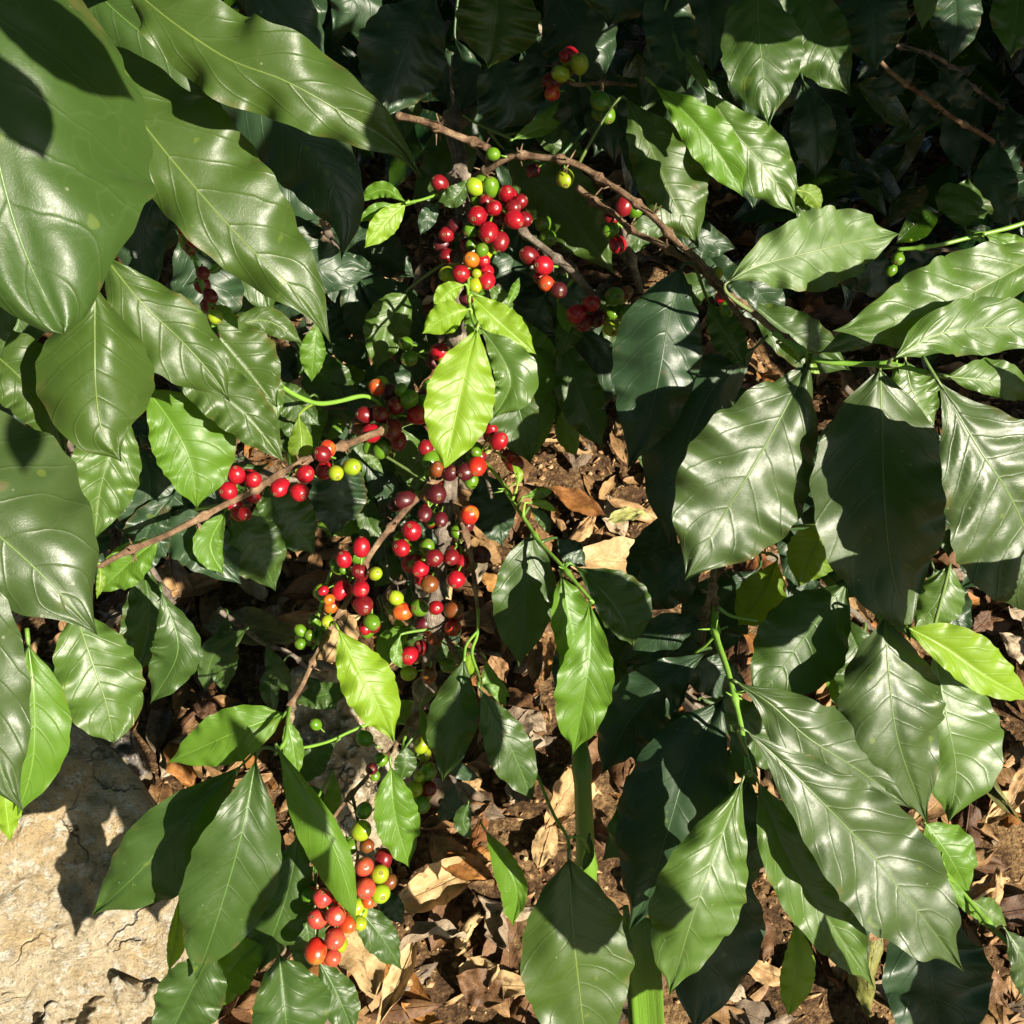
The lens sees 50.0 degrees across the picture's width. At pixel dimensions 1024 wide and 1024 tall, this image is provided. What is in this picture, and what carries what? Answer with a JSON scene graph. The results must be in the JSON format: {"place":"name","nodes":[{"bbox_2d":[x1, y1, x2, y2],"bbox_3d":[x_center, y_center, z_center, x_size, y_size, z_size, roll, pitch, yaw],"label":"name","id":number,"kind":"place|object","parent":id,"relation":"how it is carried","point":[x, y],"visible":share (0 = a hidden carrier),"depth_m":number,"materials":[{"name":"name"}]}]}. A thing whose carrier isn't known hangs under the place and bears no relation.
{"place":"outdoors","nodes":[
{"label":"outdoors","id":0,"kind":"place"},
{"bbox_2d":[0,0,422,400],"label":"coffee branch","id":1,"kind":"object","parent":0,"point":[205,125],"visible":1,"depth_m":0.52,"materials":[{"name":"green plant"}]},
{"bbox_2d":[20,0,1023,1023],"bbox_3d":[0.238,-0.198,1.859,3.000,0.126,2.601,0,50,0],"label":"leaf litter","id":2,"kind":"object","parent":0,"point":[751,1008],"visible":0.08,"depth_m":1.54,"materials":[{"name":"plant"}]},
{"bbox_2d":[39,976,158,1023],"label":"stone","id":3,"kind":"object","parent":2,"relation":"on","point":[116,1008],"visible":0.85,"depth_m":1.06,"materials":[{"name":"stone"}]},
{"bbox_2d":[0,723,222,1023],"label":"boulder","id":4,"kind":"object","parent":2,"relation":"on","point":[89,807],"visible":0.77,"depth_m":1.09,"materials":[{"name":"stone"}]},
{"bbox_2d":[72,722,154,790],"bbox_3d":[-0.513,0.304,1.396,0.068,0.167,0.149,-37,59,-27],"label":"stone","id":5,"kind":"object","parent":2,"relation":"on","point":[126,748],"visible":0.06,"depth_m":1.33,"materials":[{"name":"stone"}]},
{"bbox_2d":[157,554,195,615],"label":"dry leaf","id":6,"kind":"object","parent":2,"relation":"on","point":[171,572],"visible":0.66,"depth_m":1.57,"materials":[{"name":"plant"}]},
{"bbox_2d":[163,741,196,786],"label":"dry leaf","id":7,"kind":"object","parent":2,"relation":"on","point":[184,774],"visible":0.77,"depth_m":1.40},
{"bbox_2d":[202,606,295,645],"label":"dry leaf","id":8,"kind":"object","parent":2,"relation":"on","point":[265,626],"visible":0.61,"depth_m":1.46,"materials":[{"name":"plant"}]},
{"bbox_2d":[237,576,267,601],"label":"dry leaf","id":9,"kind":"object","parent":2,"relation":"on","point":[256,590],"visible":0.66,"depth_m":1.59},
{"bbox_2d":[285,604,318,648],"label":"dry leaf","id":10,"kind":"object","parent":2,"relation":"on","point":[305,607],"visible":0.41,"depth_m":1.51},
{"bbox_2d":[276,609,335,626],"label":"dry leaf","id":11,"kind":"object","parent":10,"relation":"on","point":[294,618],"visible":0.38,"depth_m":1.48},
{"bbox_2d":[278,569,354,599],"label":"dry leaf","id":12,"kind":"object","parent":2,"relation":"on","point":[302,587],"visible":0.49,"depth_m":1.53,"materials":[{"name":"plant"}]},
{"bbox_2d":[322,610,358,662],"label":"dry leaf","id":13,"kind":"object","parent":2,"relation":"on","point":[346,627],"visible":0.66,"depth_m":1.48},
{"bbox_2d":[288,660,400,866],"bbox_3d":[-0.194,0.334,1.368,0.140,0.250,0.275,-25,54,-19],"label":"stone","id":14,"kind":"object","parent":2,"relation":"on","point":[351,759],"visible":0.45,"depth_m":1.32,"materials":[{"name":"stone"}]},
{"bbox_2d":[335,926,385,998],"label":"dry leaf","id":15,"kind":"object","parent":2,"relation":"on","point":[362,965],"visible":0.42,"depth_m":1.21,"materials":[{"name":"plant"}]},
{"bbox_2d":[376,942,416,1023],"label":"dry leaf","id":16,"kind":"object","parent":2,"relation":"on","point":[395,982],"visible":0.94,"depth_m":1.21,"materials":[{"name":"plant"}]},
{"bbox_2d":[286,55,523,868],"bbox_3d":[-0.060,0.020,1.046,0.167,0.621,0.637,9,51,8],"label":"coffee branch","id":17,"kind":"object","parent":2,"relation":"on","point":[368,683],"visible":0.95,"depth_m":0.88,"materials":[{"name":"red plant"}]},
{"bbox_2d":[92,681,405,1023],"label":"coffee branch","id":18,"kind":"object","parent":17,"relation":"attached to","point":[222,867],"visible":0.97,"depth_m":0.84,"materials":[{"name":"green plant"}]},
{"bbox_2d":[96,376,429,597],"bbox_3d":[-0.163,-0.009,0.806,0.082,0.133,0.311,35,58,26],"label":"coffee branch","id":19,"kind":"object","parent":17,"relation":"attached to","point":[287,517],"visible":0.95,"depth_m":0.80,"materials":[{"name":"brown plant"}]},
{"bbox_2d":[0,403,241,703],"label":"coffee branch","id":20,"kind":"object","parent":19,"relation":"attached to","point":[160,634],"visible":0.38,"depth_m":0.82,"materials":[{"name":"green plant"}]},
{"bbox_2d":[170,226,244,329],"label":"coffee branch","id":21,"kind":"object","parent":20,"relation":"on","point":[210,288],"visible":0.66,"depth_m":0.75,"materials":[{"name":"green plant"}]},
{"bbox_2d":[72,306,391,571],"bbox_3d":[-0.181,-0.054,0.749,0.218,0.178,0.149,-12,51,-10],"label":"coffee branch","id":22,"kind":"object","parent":19,"relation":"attached to","point":[193,434],"visible":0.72,"depth_m":0.69,"materials":[{"name":"green plant"}]},
{"bbox_2d":[0,292,220,841],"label":"coffee branch","id":23,"kind":"object","parent":22,"relation":"attached to","point":[86,384],"visible":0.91,"depth_m":0.52,"materials":[{"name":"green plant"}]},
{"bbox_2d":[197,607,336,709],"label":"coffee branch","id":24,"kind":"object","parent":17,"relation":"attached to","point":[218,662],"visible":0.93,"depth_m":1.17,"materials":[{"name":"green plant"}]},
{"bbox_2d":[197,451,390,546],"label":"coffee branch","id":25,"kind":"object","parent":17,"relation":"attached to","point":[369,523],"visible":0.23,"depth_m":0.97,"materials":[{"name":"plant"}]},
{"bbox_2d":[131,417,229,524],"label":"coffee branch","id":26,"kind":"object","parent":25,"relation":"attached to","point":[140,426],"visible":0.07,"depth_m":0.88,"materials":[{"name":"green plant"}]},
{"bbox_2d":[280,315,402,536],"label":"coffee branch","id":27,"kind":"object","parent":17,"relation":"attached to","point":[385,488],"visible":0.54,"depth_m":0.96,"materials":[{"name":"green plant"}]},
{"bbox_2d":[278,379,348,450],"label":"coffee branch","id":28,"kind":"object","parent":27,"relation":"attached to","point":[313,418],"visible":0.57,"depth_m":0.90,"materials":[{"name":"green plant"}]},
{"bbox_2d":[277,339,480,492],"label":"coffee branch","id":29,"kind":"object","parent":27,"relation":"attached to","point":[322,386],"visible":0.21,"depth_m":0.98,"materials":[{"name":"green plant"}]},
{"bbox_2d":[277,181,415,371],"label":"coffee branch","id":30,"kind":"object","parent":29,"relation":"attached to","point":[389,257],"visible":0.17,"depth_m":1.04,"materials":[{"name":"green plant"}]},
{"bbox_2d":[236,251,438,388],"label":"coffee branch","id":31,"kind":"object","parent":30,"relation":"attached to","point":[358,300],"visible":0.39,"depth_m":1.01,"materials":[{"name":"green plant"}]},
{"bbox_2d":[301,712,436,969],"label":"coffee branch","id":32,"kind":"object","parent":17,"relation":"attached to","point":[376,930],"visible":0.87,"depth_m":0.86,"materials":[{"name":"brown plant"}]},
{"bbox_2d":[374,500,461,644],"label":"coffee branch","id":33,"kind":"object","parent":17,"relation":"attached to","point":[394,568],"visible":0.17,"depth_m":1.02,"materials":[{"name":"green plant"}]},
{"bbox_2d":[396,700,480,840],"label":"coffee branch","id":34,"kind":"object","parent":17,"relation":"attached to","point":[453,800],"visible":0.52,"depth_m":1.03,"materials":[{"name":"green plant"}]},
{"bbox_2d":[375,594,510,696],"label":"coffee branch","id":35,"kind":"object","parent":17,"relation":"attached to","point":[386,634],"visible":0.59,"depth_m":0.95,"materials":[{"name":"green plant"}]},
{"bbox_2d":[391,48,537,248],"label":"coffee branch","id":36,"kind":"object","parent":17,"relation":"attached to","point":[436,159],"visible":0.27,"depth_m":1.06,"materials":[{"name":"green plant"}]},
{"bbox_2d":[426,608,537,801],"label":"coffee branch","id":37,"kind":"object","parent":17,"relation":"attached to","point":[452,717],"visible":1,"depth_m":0.84,"materials":[{"name":"green plant"}]},
{"bbox_2d":[422,276,556,467],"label":"coffee branch","id":38,"kind":"object","parent":17,"relation":"attached to","point":[468,399],"visible":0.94,"depth_m":0.81,"materials":[{"name":"green plant"}]},
{"bbox_2d":[465,281,557,457],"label":"coffee branch","id":39,"kind":"object","parent":38,"relation":"attached to","point":[546,352],"visible":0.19,"depth_m":0.95,"materials":[{"name":"green plant"}]},
{"bbox_2d":[358,174,632,409],"bbox_3d":[-0.009,-0.162,0.929,0.212,0.198,0.168,29,56,22],"label":"coffee branch","id":40,"kind":"object","parent":17,"relation":"attached to","point":[388,318],"visible":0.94,"depth_m":0.90,"materials":[{"name":"red plant"}]},
{"bbox_2d":[361,174,466,247],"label":"coffee branch","id":41,"kind":"object","parent":40,"relation":"attached to","point":[385,218],"visible":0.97,"depth_m":0.81,"materials":[{"name":"green plant"}]},
{"bbox_2d":[395,46,1023,642],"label":"coffee branch","id":42,"kind":"object","parent":40,"relation":"attached to","point":[891,480],"visible":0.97,"depth_m":0.72,"materials":[{"name":"green plant"}]},
{"bbox_2d":[117,199,372,307],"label":"coffee branch","id":43,"kind":"object","parent":42,"relation":"attached to","point":[152,239],"visible":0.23,"depth_m":0.85,"materials":[{"name":"green plant"}]},
{"bbox_2d":[622,215,851,372],"bbox_3d":[0.204,-0.210,0.971,0.231,0.147,0.103,22,54,18],"label":"coffee branch","id":44,"kind":"object","parent":42,"relation":"attached to","point":[804,329],"visible":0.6,"depth_m":0.96,"materials":[{"name":"green plant"}]},
{"bbox_2d":[837,561,1023,823],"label":"coffee branch","id":45,"kind":"object","parent":42,"relation":"attached to","point":[923,729],"visible":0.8,"depth_m":0.76,"materials":[{"name":"green plant"}]},
{"bbox_2d":[619,518,853,702],"bbox_3d":[0.178,0.076,0.861,0.206,0.141,0.173,16,52,13],"label":"coffee branch","id":46,"kind":"object","parent":45,"relation":"attached to","point":[800,644],"visible":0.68,"depth_m":0.84,"materials":[{"name":"green plant"}]},
{"bbox_2d":[552,608,770,771],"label":"coffee branch","id":47,"kind":"object","parent":46,"relation":"attached to","point":[708,677],"visible":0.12,"depth_m":0.95,"materials":[{"name":"green plant"}]},
{"bbox_2d":[601,795,869,963],"bbox_3d":[0.215,0.281,0.936,0.264,0.163,0.110,10,51,9],"label":"coffee branch","id":48,"kind":"object","parent":47,"relation":"attached to","point":[754,863],"visible":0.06,"depth_m":0.91,"materials":[{"name":"green plant"}]},
{"bbox_2d":[597,568,963,1023],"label":"coffee branch","id":49,"kind":"object","parent":45,"relation":"attached to","point":[849,851],"visible":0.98,"depth_m":0.73,"materials":[{"name":"green plant"}]},
{"bbox_2d":[520,774,634,1023],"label":"coffee branch","id":50,"kind":"object","parent":49,"relation":"attached to","point":[577,965],"visible":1,"depth_m":0.73,"materials":[{"name":"green plant"}]},
{"bbox_2d":[882,822,1023,1023],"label":"coffee branch","id":51,"kind":"object","parent":45,"relation":"attached to","point":[935,991],"visible":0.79,"depth_m":0.80,"materials":[{"name":"green plant"}]},
{"bbox_2d":[464,290,579,456],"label":"coffee branch","id":52,"kind":"object","parent":17,"relation":"attached to","point":[567,435],"visible":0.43,"depth_m":0.97,"materials":[{"name":"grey plant"}]},
{"bbox_2d":[485,460,652,753],"bbox_3d":[0.031,0.052,0.843,0.103,0.105,0.252,-20,53,-16],"label":"coffee branch","id":53,"kind":"object","parent":17,"relation":"attached to","point":[530,600],"visible":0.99,"depth_m":0.80,"materials":[{"name":"green plant"}]},
{"bbox_2d":[399,919,467,950],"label":"dry leaf","id":54,"kind":"object","parent":2,"relation":"on","point":[445,928],"visible":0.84,"depth_m":1.24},
{"bbox_2d":[398,856,489,912],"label":"dry leaf","id":55,"kind":"object","parent":2,"relation":"on","point":[432,886],"visible":0.87,"depth_m":1.26,"materials":[{"name":"plant"}]},
{"bbox_2d":[430,833,463,862],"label":"dry leaf","id":56,"kind":"object","parent":2,"relation":"on","point":[441,846],"visible":0.47,"depth_m":1.31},
{"bbox_2d":[420,799,491,829],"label":"dry leaf","id":57,"kind":"object","parent":2,"relation":"on","point":[430,822],"visible":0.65,"depth_m":1.32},
{"bbox_2d":[440,852,493,881],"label":"dry leaf","id":58,"kind":"object","parent":2,"relation":"on","point":[471,868],"visible":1,"depth_m":1.27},
{"bbox_2d":[430,778,508,819],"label":"dry leaf","id":59,"kind":"object","parent":2,"relation":"on","point":[492,812],"visible":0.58,"depth_m":1.34,"materials":[{"name":"plant"}]},
{"bbox_2d":[454,911,486,955],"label":"dry leaf","id":60,"kind":"object","parent":2,"relation":"on","point":[470,924],"visible":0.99,"depth_m":1.25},
{"bbox_2d":[455,956,499,988],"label":"dry leaf","id":61,"kind":"object","parent":2,"relation":"on","point":[482,962],"visible":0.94,"depth_m":1.23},
{"bbox_2d":[467,811,488,852],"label":"dry leaf","id":62,"kind":"object","parent":2,"relation":"on","point":[479,836],"visible":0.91,"depth_m":1.31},
{"bbox_2d":[461,601,496,628],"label":"dry leaf","id":63,"kind":"object","parent":2,"relation":"on","point":[469,619],"visible":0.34,"depth_m":1.53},
{"bbox_2d":[455,968,505,1007],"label":"dry leaf","id":64,"kind":"object","parent":2,"relation":"on","point":[473,985],"visible":1,"depth_m":1.22,"materials":[{"name":"plant"}]},
{"bbox_2d":[477,894,508,951],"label":"dry leaf","id":65,"kind":"object","parent":2,"relation":"on","point":[496,924],"visible":0.99,"depth_m":1.25,"materials":[{"name":"plant"}]},
{"bbox_2d":[479,822,527,924],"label":"leaf","id":66,"kind":"object","parent":2,"relation":"on","point":[509,876],"visible":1,"depth_m":1.14,"materials":[{"name":"plant"}]},
{"bbox_2d":[496,970,524,998],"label":"dry leaf","id":67,"kind":"object","parent":2,"relation":"on","point":[513,985],"visible":0.6,"depth_m":1.22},
{"bbox_2d":[506,687,542,712],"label":"dry leaf","id":68,"kind":"object","parent":2,"relation":"on","point":[522,699],"visible":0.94,"depth_m":1.42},
{"bbox_2d":[508,692,541,733],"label":"dry leaf","id":69,"kind":"object","parent":2,"relation":"on","point":[519,714],"visible":0.35,"depth_m":1.43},
{"bbox_2d":[526,640,542,680],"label":"dry leaf","id":70,"kind":"object","parent":2,"relation":"on","point":[534,663],"visible":0.97,"depth_m":1.47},
{"bbox_2d":[531,825,557,870],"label":"dry leaf","id":71,"kind":"object","parent":2,"relation":"on","point":[544,847],"visible":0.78,"depth_m":1.31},
{"bbox_2d":[544,765,574,829],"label":"dry leaf","id":72,"kind":"object","parent":2,"relation":"on","point":[562,801],"visible":0.65,"depth_m":1.32,"materials":[{"name":"plant"}]},
{"bbox_2d":[561,516,595,562],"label":"dry leaf","id":73,"kind":"object","parent":2,"relation":"on","point":[582,531],"visible":0.54,"depth_m":1.62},
{"bbox_2d":[551,486,606,516],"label":"dry leaf","id":74,"kind":"object","parent":2,"relation":"on","point":[576,500],"visible":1,"depth_m":1.65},
{"bbox_2d":[563,536,634,573],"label":"dry leaf","id":75,"kind":"object","parent":2,"relation":"on","point":[613,553],"visible":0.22,"depth_m":1.58,"materials":[{"name":"plant"}]},
{"bbox_2d":[601,494,628,536],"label":"dry leaf","id":76,"kind":"object","parent":2,"relation":"on","point":[609,508],"visible":0.59,"depth_m":1.66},
{"bbox_2d":[571,741,664,1023],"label":"strap plant","id":77,"kind":"object","parent":2,"relation":"on","point":[645,1002],"visible":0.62,"depth_m":0.88,"materials":[{"name":"plant"}]},
{"bbox_2d":[221,0,1023,370],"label":"foliage","id":78,"kind":"object","parent":2,"relation":"on","point":[849,174],"visible":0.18,"depth_m":1.74,"materials":[{"name":"green plant"}]},
{"bbox_2d":[607,507,647,522],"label":"dry leaf","id":79,"kind":"object","parent":2,"relation":"on","point":[621,515],"visible":1,"depth_m":1.62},
{"bbox_2d":[606,498,656,523],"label":"dry leaf","id":80,"kind":"object","parent":2,"relation":"on","point":[650,517],"visible":0.74,"depth_m":1.64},
{"bbox_2d":[726,635,748,677],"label":"dry leaf","id":81,"kind":"object","parent":2,"relation":"on","point":[737,654],"visible":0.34,"depth_m":1.50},
{"bbox_2d":[748,960,780,986],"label":"dry leaf","id":82,"kind":"object","parent":2,"relation":"on","point":[765,973],"visible":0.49,"depth_m":1.23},
{"bbox_2d":[759,917,774,962],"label":"dry leaf","id":83,"kind":"object","parent":2,"relation":"on","point":[767,946],"visible":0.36,"depth_m":1.25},
{"bbox_2d":[808,304,853,326],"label":"dry leaf","id":84,"kind":"object","parent":2,"relation":"on","point":[823,314],"visible":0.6,"depth_m":1.91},
{"bbox_2d":[848,937,883,1018],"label":"dry leaf","id":85,"kind":"object","parent":2,"relation":"on","point":[863,988],"visible":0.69,"depth_m":1.21,"materials":[{"name":"plant"}]},
{"bbox_2d":[954,800,981,847],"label":"dry leaf","id":86,"kind":"object","parent":2,"relation":"on","point":[965,821],"visible":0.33,"depth_m":1.36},
{"bbox_2d":[959,875,1009,906],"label":"dry leaf","id":87,"kind":"object","parent":2,"relation":"on","point":[978,889],"visible":0.79,"depth_m":1.27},
{"bbox_2d":[973,856,1011,878],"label":"dry leaf","id":88,"kind":"object","parent":2,"relation":"on","point":[989,868],"visible":0.47,"depth_m":1.31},
{"bbox_2d":[973,894,1023,926],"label":"dry leaf","id":89,"kind":"object","parent":2,"relation":"on","point":[1012,907],"visible":0.47,"depth_m":1.28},
{"bbox_2d":[989,969,1008,1007],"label":"dry leaf","id":90,"kind":"object","parent":2,"relation":"on","point":[998,993],"visible":0.47,"depth_m":1.21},
{"bbox_2d":[986,780,1021,821],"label":"dry leaf","id":91,"kind":"object","parent":2,"relation":"on","point":[995,794],"visible":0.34,"depth_m":1.33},
{"bbox_2d":[999,632,1023,664],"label":"dry leaf","id":92,"kind":"object","parent":2,"relation":"on","point":[1014,644],"visible":1,"depth_m":1.50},
{"bbox_2d":[1006,768,1023,812],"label":"dry leaf","id":93,"kind":"object","parent":2,"relation":"on","point":[1015,796],"visible":0.85,"depth_m":1.35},
{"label":"foliage","id":94,"kind":"object","parent":2,"relation":"on","visible":0},
{"bbox_2d":[329,0,736,128],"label":"coffee branch","id":95,"kind":"object","parent":94,"relation":"attached to","point":[401,50],"visible":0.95,"depth_m":0.86,"materials":[{"name":"green plant"}]},
{"bbox_2d":[644,0,1023,216],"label":"coffee branch","id":96,"kind":"object","parent":95,"relation":"attached to","point":[771,50],"visible":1,"depth_m":0.79,"materials":[{"name":"green plant"}]},
{"bbox_2d":[639,44,799,209],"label":"coffee branch","id":97,"kind":"object","parent":94,"relation":"attached to","point":[659,77],"visible":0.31,"depth_m":1.03,"materials":[{"name":"green plant"}]},
{"bbox_2d":[519,21,666,163],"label":"coffee branch","id":98,"kind":"object","parent":97,"relation":"attached to","point":[573,111],"visible":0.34,"depth_m":1.02,"materials":[{"name":"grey plant"}]},
{"bbox_2d":[840,240,1022,300],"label":"coffee branch","id":99,"kind":"object","parent":94,"relation":"attached to","point":[874,280],"visible":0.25,"depth_m":1.27,"materials":[{"name":"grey plant"}]},
{"bbox_2d":[490,234,631,351],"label":"coffee branch","id":100,"kind":"object","parent":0,"point":[509,266],"visible":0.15,"depth_m":1.01,"materials":[{"name":"grey plant"}]},
{"bbox_2d":[527,265,642,466],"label":"coffee branch","id":101,"kind":"object","parent":100,"relation":"attached to","point":[595,347],"visible":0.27,"depth_m":1.00,"materials":[{"name":"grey plant"}]},
{"bbox_2d":[734,388,835,596],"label":"coffee branch","id":102,"kind":"object","parent":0,"point":[807,517],"visible":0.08,"depth_m":0.96,"materials":[{"name":"plant"}]},
{"bbox_2d":[813,385,980,590],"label":"coffee branch","id":103,"kind":"object","parent":102,"relation":"on","point":[946,546],"visible":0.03,"depth_m":0.98,"materials":[{"name":"plant"}]},
{"bbox_2d":[816,583,874,706],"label":"coffee branch","id":104,"kind":"object","parent":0,"point":[858,636],"visible":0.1,"depth_m":0.93,"materials":[{"name":"plant"}]},
{"bbox_2d":[857,37,1023,171],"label":"coffee branch","id":105,"kind":"object","parent":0,"point":[954,86],"visible":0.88,"depth_m":1.42,"materials":[{"name":"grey plant"}]},
{"bbox_2d":[880,61,1023,276],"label":"coffee branch","id":106,"kind":"object","parent":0,"point":[994,191],"visible":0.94,"depth_m":0.98,"materials":[{"name":"green plant"}]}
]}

